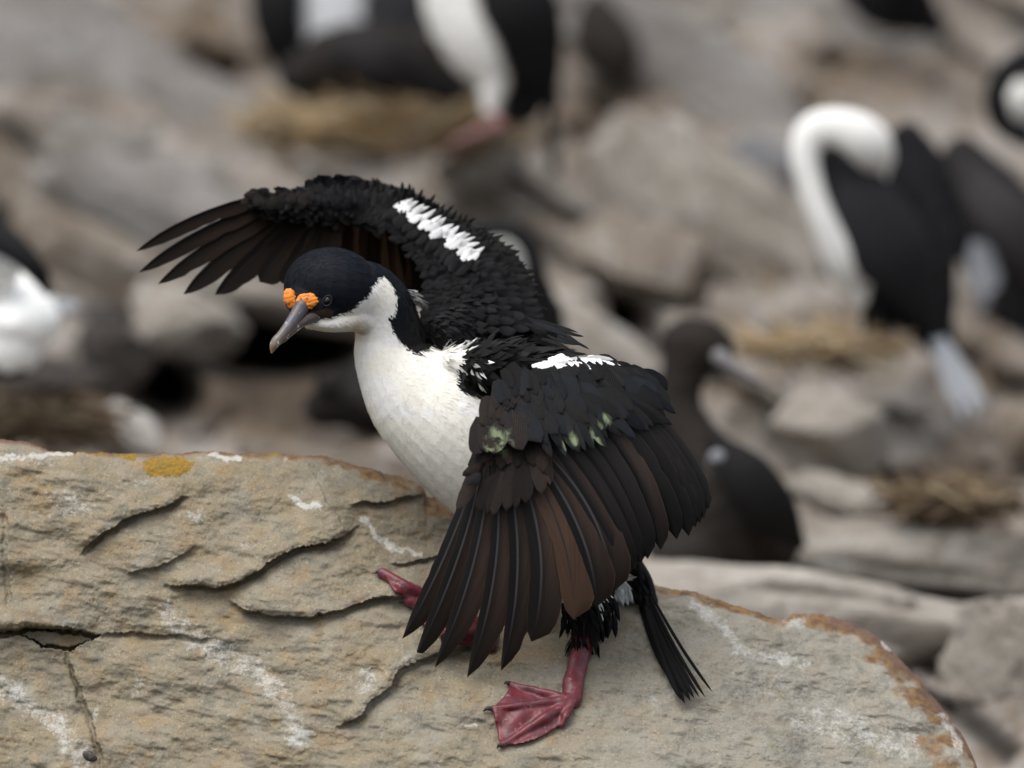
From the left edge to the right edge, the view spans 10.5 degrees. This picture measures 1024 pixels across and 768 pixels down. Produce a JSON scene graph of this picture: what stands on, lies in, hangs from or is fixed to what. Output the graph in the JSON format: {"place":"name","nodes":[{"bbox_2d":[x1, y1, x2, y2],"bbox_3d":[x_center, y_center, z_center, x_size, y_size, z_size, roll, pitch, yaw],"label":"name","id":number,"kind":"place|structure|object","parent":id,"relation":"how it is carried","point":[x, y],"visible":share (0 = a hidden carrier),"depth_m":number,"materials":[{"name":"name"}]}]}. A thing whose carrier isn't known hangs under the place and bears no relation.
{"place":"outdoors","nodes":[
{"label":"outdoors","id":0,"kind":"place"},
{"bbox_2d":[303,363,382,439],"bbox_3d":[-0.190,0.029,7.413,0.181,0.113,0.132,0,0,23],"label":"chick","id":1,"kind":"object","parent":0,"point":[334,398],"visible":0.38,"depth_m":7.40},
{"bbox_2d":[0,0,1023,767],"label":"rocky slope","id":2,"kind":"structure","parent":0,"point":[250,390],"depth_m":8.33,"materials":[{"name":"grey stone"}]},
{"bbox_2d":[0,220,81,378],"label":"cormorant","id":3,"kind":"object","parent":2,"relation":"on","point":[32,307],"visible":1,"depth_m":7.20,"materials":[{"name":"white"}]},
{"bbox_2d":[0,135,87,218],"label":"flat rock","id":4,"kind":"object","parent":2,"relation":"on","point":[20,182],"visible":0.32,"depth_m":8.31,"materials":[{"name":"beige stone"}]},
{"bbox_2d":[0,355,131,396],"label":"boulder","id":5,"kind":"object","parent":2,"relation":"on","point":[49,372],"visible":0.77,"depth_m":7.72,"materials":[{"name":"stone"}]},
{"bbox_2d":[0,380,152,453],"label":"nest","id":6,"kind":"object","parent":2,"relation":"on","point":[64,423],"visible":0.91,"depth_m":7.33,"materials":[{"name":"plant"}]},
{"bbox_2d":[10,201,193,313],"bbox_3d":[-0.576,-0.161,8.087,0.311,0.212,0.111,0,0,0],"label":"flat rock","id":7,"kind":"object","parent":2,"relation":"on","point":[105,263],"visible":0.59,"depth_m":8.05,"materials":[{"name":"beige stone"}]},
{"bbox_2d":[78,314,158,383],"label":"boulder","id":8,"kind":"object","parent":2,"relation":"on","point":[124,350],"visible":0.84,"depth_m":7.81,"materials":[{"name":"stone"}]},
{"bbox_2d":[90,401,160,453],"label":"boulder","id":9,"kind":"object","parent":2,"relation":"on","point":[143,443],"visible":0.54,"depth_m":7.53,"materials":[{"name":"stone"}]},
{"bbox_2d":[0,0,266,144],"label":"flat rock","id":10,"kind":"object","parent":2,"relation":"on","point":[97,50],"visible":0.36,"depth_m":8.71,"materials":[{"name":"grey stone"}]},
{"bbox_2d":[32,109,280,282],"bbox_3d":[-0.489,-0.266,8.298,0.461,0.290,0.185,0,0,0],"label":"flat rock","id":11,"kind":"object","parent":2,"relation":"on","point":[113,175],"visible":0.45,"depth_m":8.22,"materials":[{"name":"grey stone"}]},
{"bbox_2d":[130,278,247,359],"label":"boulder","id":12,"kind":"object","parent":2,"relation":"on","point":[172,318],"visible":0.98,"depth_m":7.85,"materials":[{"name":"stone"}]},
{"bbox_2d":[195,269,354,336],"bbox_3d":[-0.328,-0.117,8.119,0.283,0.101,0.152,0,0,0],"label":"flat rock","id":13,"kind":"object","parent":2,"relation":"on","point":[255,297],"visible":0.24,"depth_m":8.05,"materials":[{"name":"stone"}]},
{"bbox_2d":[237,445,432,497],"bbox_3d":[-0.174,0.127,7.428,0.389,0.092,0.126,0,0,0],"label":"flat rock","id":14,"kind":"object","parent":2,"relation":"on","point":[392,465],"visible":0.16,"depth_m":7.38,"materials":[{"name":"beige stone"}]},
{"bbox_2d":[250,0,423,101],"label":"cormorant","id":15,"kind":"object","parent":2,"relation":"on","point":[284,30],"visible":0.29,"depth_m":8.54,"materials":[{"name":"black"}]},
{"bbox_2d":[200,77,545,179],"bbox_3d":[-0.202,-0.389,8.339,0.529,0.189,0.244,0,0,0],"label":"nest","id":16,"kind":"object","parent":2,"relation":"on","point":[328,126],"visible":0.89,"depth_m":8.26,"materials":[{"name":"plant"}]},
{"bbox_2d":[277,14,475,106],"bbox_3d":[-0.202,-0.488,8.268,0.297,0.153,0.155,0,0,0],"label":"chick","id":17,"kind":"object","parent":16,"relation":"on","point":[388,60],"visible":0.88,"depth_m":8.27},
{"bbox_2d":[431,133,530,193],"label":"boulder","id":18,"kind":"object","parent":2,"relation":"on","point":[485,169],"visible":0.62,"depth_m":8.39,"materials":[{"name":"stone"}]},
{"bbox_2d":[0,439,976,767],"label":"sandstone boulder","id":19,"kind":"object","parent":2,"relation":"on","point":[204,609],"visible":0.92,"depth_m":5.94,"materials":[{"name":"beige stone"}]},
{"bbox_2d":[82,750,96,761],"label":"pebble","id":20,"kind":"object","parent":19,"relation":"on","point":[89,755],"visible":1,"depth_m":5.88,"materials":[{"name":"grey stone"}]},
{"bbox_2d":[137,174,711,748],"bbox_3d":[-0.099,0.077,6.013,0.626,0.616,0.340,0,0,0],"label":"cormorant","id":21,"kind":"object","parent":19,"relation":"on","point":[565,486],"visible":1,"depth_m":5.92,"materials":[{"name":"black"}]},
{"bbox_2d":[423,0,562,175],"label":"cormorant","id":22,"kind":"object","parent":2,"relation":"on","point":[505,56],"visible":1,"depth_m":8.03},
{"bbox_2d":[478,221,566,348],"bbox_3d":[0.009,-0.090,7.473,0.114,0.255,0.118,0,0,29],"label":"cormorant","id":23,"kind":"object","parent":2,"relation":"on","point":[522,240],"visible":0.24,"depth_m":7.42,"materials":[{"name":"black"}]},
{"bbox_2d":[547,270,607,317],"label":"boulder","id":24,"kind":"object","parent":2,"relation":"on","point":[581,287],"visible":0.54,"depth_m":7.88,"materials":[{"name":"beige stone"}]},
{"bbox_2d":[572,0,640,77],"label":"bird","id":25,"kind":"object","parent":2,"relation":"on","point":[605,42],"visible":1,"depth_m":8.68,"materials":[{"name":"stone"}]},
{"bbox_2d":[552,286,661,373],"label":"boulder","id":26,"kind":"object","parent":2,"relation":"on","point":[600,332],"visible":0.46,"depth_m":7.72,"materials":[{"name":"stone"}]},
{"bbox_2d":[566,209,712,305],"bbox_3d":[0.185,-0.180,8.009,0.213,0.144,0.126,0,0,0],"label":"boulder","id":27,"kind":"object","parent":2,"relation":"on","point":[671,261],"visible":1,"depth_m":7.97,"materials":[{"name":"beige stone"}]},
{"bbox_2d":[558,0,811,132],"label":"flat rock","id":28,"kind":"object","parent":2,"relation":"on","point":[706,73],"visible":0.48,"depth_m":8.74,"materials":[{"name":"grey stone"}]},
{"bbox_2d":[585,109,824,284],"bbox_3d":[0.319,-0.249,8.271,0.420,0.322,0.134,0,0,0],"label":"flat rock","id":29,"kind":"object","parent":2,"relation":"on","point":[684,172],"visible":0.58,"depth_m":8.22,"materials":[{"name":"stone"}]},
{"bbox_2d":[649,317,805,566],"bbox_3d":[0.283,0.090,7.112,0.202,0.351,0.179,0,0,-18],"label":"chick","id":30,"kind":"object","parent":2,"relation":"on","point":[752,517],"visible":0.69,"depth_m":7.10},
{"bbox_2d":[723,134,794,195],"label":"boulder","id":31,"kind":"object","parent":2,"relation":"on","point":[768,157],"visible":0.3,"depth_m":8.29,"materials":[{"name":"stone"}]},
{"bbox_2d":[642,558,957,664],"bbox_3d":[0.369,0.282,6.897,0.541,0.131,0.192,0,0,0],"label":"flat rock","id":32,"kind":"object","parent":2,"relation":"on","point":[905,627],"visible":0.45,"depth_m":6.82,"materials":[{"name":"stone"}]},
{"bbox_2d":[724,304,916,392],"bbox_3d":[0.414,-0.048,7.581,0.272,0.122,0.194,0,0,0],"label":"nest","id":33,"kind":"object","parent":2,"relation":"on","point":[792,348],"visible":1,"depth_m":7.52,"materials":[{"name":"plant"}]},
{"bbox_2d":[790,108,986,419],"bbox_3d":[0.512,-0.162,7.592,0.272,0.422,0.213,0,0,0],"label":"cormorant","id":34,"kind":"object","parent":33,"relation":"on","point":[886,215],"visible":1,"depth_m":7.53,"materials":[{"name":"black"}]},
{"bbox_2d":[769,380,891,476],"bbox_3d":[0.433,0.060,7.494,0.146,0.131,0.140,0,0,20],"label":"boulder","id":35,"kind":"object","parent":2,"relation":"on","point":[824,421],"visible":1,"depth_m":7.45,"materials":[{"name":"stone"}]},
{"bbox_2d":[783,469,896,519],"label":"boulder","id":36,"kind":"object","parent":2,"relation":"on","point":[831,495],"visible":0.65,"depth_m":7.29,"materials":[{"name":"stone"}]},
{"bbox_2d":[745,0,969,59],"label":"flat rock","id":37,"kind":"object","parent":2,"relation":"on","point":[838,13],"visible":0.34,"depth_m":8.92,"materials":[{"name":"grey stone"}]},
{"bbox_2d":[844,0,947,37],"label":"cormorant","id":38,"kind":"object","parent":2,"relation":"on","point":[916,17],"visible":1,"depth_m":8.72,"materials":[{"name":"black"}]},
{"bbox_2d":[790,518,1023,594],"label":"flat rock","id":39,"kind":"object","parent":2,"relation":"on","point":[885,550],"visible":0.89,"depth_m":7.15,"materials":[{"name":"stone"}]},
{"bbox_2d":[859,455,1023,542],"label":"nest","id":40,"kind":"object","parent":39,"relation":"on","point":[951,500],"visible":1,"depth_m":7.13,"materials":[{"name":"plant"}]},
{"bbox_2d":[937,596,1023,705],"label":"boulder","id":41,"kind":"object","parent":2,"relation":"on","point":[981,660],"visible":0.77,"depth_m":6.78,"materials":[{"name":"stone"}]},
{"bbox_2d":[941,47,1023,336],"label":"cormorant","id":42,"kind":"object","parent":2,"relation":"on","point":[990,186],"visible":0.81,"depth_m":7.89,"materials":[{"name":"black"}]},
{"bbox_2d":[987,397,1023,463],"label":"boulder","id":43,"kind":"object","parent":2,"relation":"on","point":[1005,423],"visible":1,"depth_m":7.52,"materials":[{"name":"beige stone"}]}
]}

